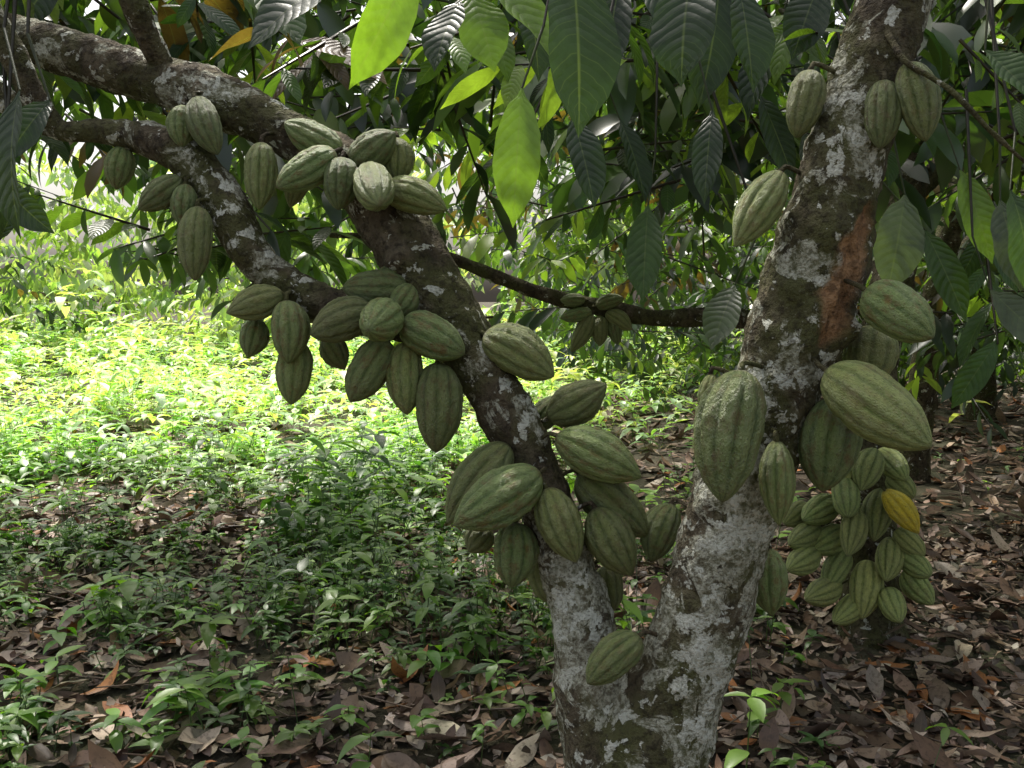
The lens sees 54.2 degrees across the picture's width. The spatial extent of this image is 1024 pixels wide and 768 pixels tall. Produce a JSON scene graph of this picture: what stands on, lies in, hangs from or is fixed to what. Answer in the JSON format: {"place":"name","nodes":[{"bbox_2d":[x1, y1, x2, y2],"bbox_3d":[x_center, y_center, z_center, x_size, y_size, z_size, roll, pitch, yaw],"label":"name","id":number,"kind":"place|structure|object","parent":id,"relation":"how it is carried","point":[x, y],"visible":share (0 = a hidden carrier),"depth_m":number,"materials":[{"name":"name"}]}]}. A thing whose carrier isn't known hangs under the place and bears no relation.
{"place":"outdoors","nodes":[
{"label":"outdoors","id":0,"kind":"place"},
{"bbox_2d":[0,0,980,301],"label":"sky","id":1,"kind":"structure","parent":0,"point":[490,295],"materials":[{"name":"white"}]},
{"bbox_2d":[0,302,1023,767],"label":"ground","id":2,"kind":"structure","parent":0,"point":[380,714],"depth_m":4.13,"materials":[{"name":"brown plant"}]},
{"bbox_2d":[0,0,1021,369],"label":"background trees","id":3,"kind":"object","parent":2,"relation":"on","point":[18,278],"visible":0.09,"depth_m":20.98,"materials":[{"name":"green plant"}]},
{"bbox_2d":[0,0,1023,767],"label":"cocoa tree","id":4,"kind":"object","parent":2,"relation":"on","point":[766,420],"visible":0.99,"depth_m":1.91,"materials":[{"name":"green plant"}]},
{"bbox_2d":[0,0,1023,256],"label":"canopy foliage","id":5,"kind":"object","parent":4,"relation":"attached to","point":[942,48],"visible":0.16,"depth_m":3.19,"materials":[{"name":"green plant"}]},
{"bbox_2d":[0,268,1023,767],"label":"undergrowth plants","id":6,"kind":"object","parent":2,"relation":"on","point":[364,446],"visible":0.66,"depth_m":5.29,"materials":[{"name":"green plant"}]},
{"bbox_2d":[0,0,1023,446],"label":"understory foliage","id":7,"kind":"object","parent":2,"relation":"on","point":[688,240],"visible":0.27,"depth_m":6.87,"materials":[{"name":"green plant"}]},
{"bbox_2d":[329,86,1021,649],"bbox_3d":[1.134,-0.563,4.109,3.576,3.525,1.110,-2,6,-20],"label":"cocoa tree","id":8,"kind":"object","parent":2,"relation":"on","point":[875,562],"visible":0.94,"depth_m":3.92,"materials":[{"name":"green plant"}]},
{"bbox_2d":[683,203,722,349],"bbox_3d":[2.846,-2.350,17.420,1.815,4.694,1.655,-1,5,-9],"label":"cocoa tree","id":9,"kind":"object","parent":2,"relation":"on","point":[716,264],"visible":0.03,"depth_m":16.80,"materials":[{"name":"green plant"}]},
{"bbox_2d":[897,20,1023,483],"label":"cocoa tree","id":10,"kind":"object","parent":2,"relation":"on","point":[919,463],"visible":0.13,"depth_m":7.33,"materials":[{"name":"brown plant"}]},
{"bbox_2d":[965,183,1013,419],"bbox_3d":[5.012,-1.347,11.088,1.157,3.764,3.045,-3,6,-33],"label":"cocoa tree","id":11,"kind":"object","parent":2,"relation":"on","point":[990,386],"visible":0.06,"depth_m":11.21,"materials":[{"name":"green plant"}]}
]}

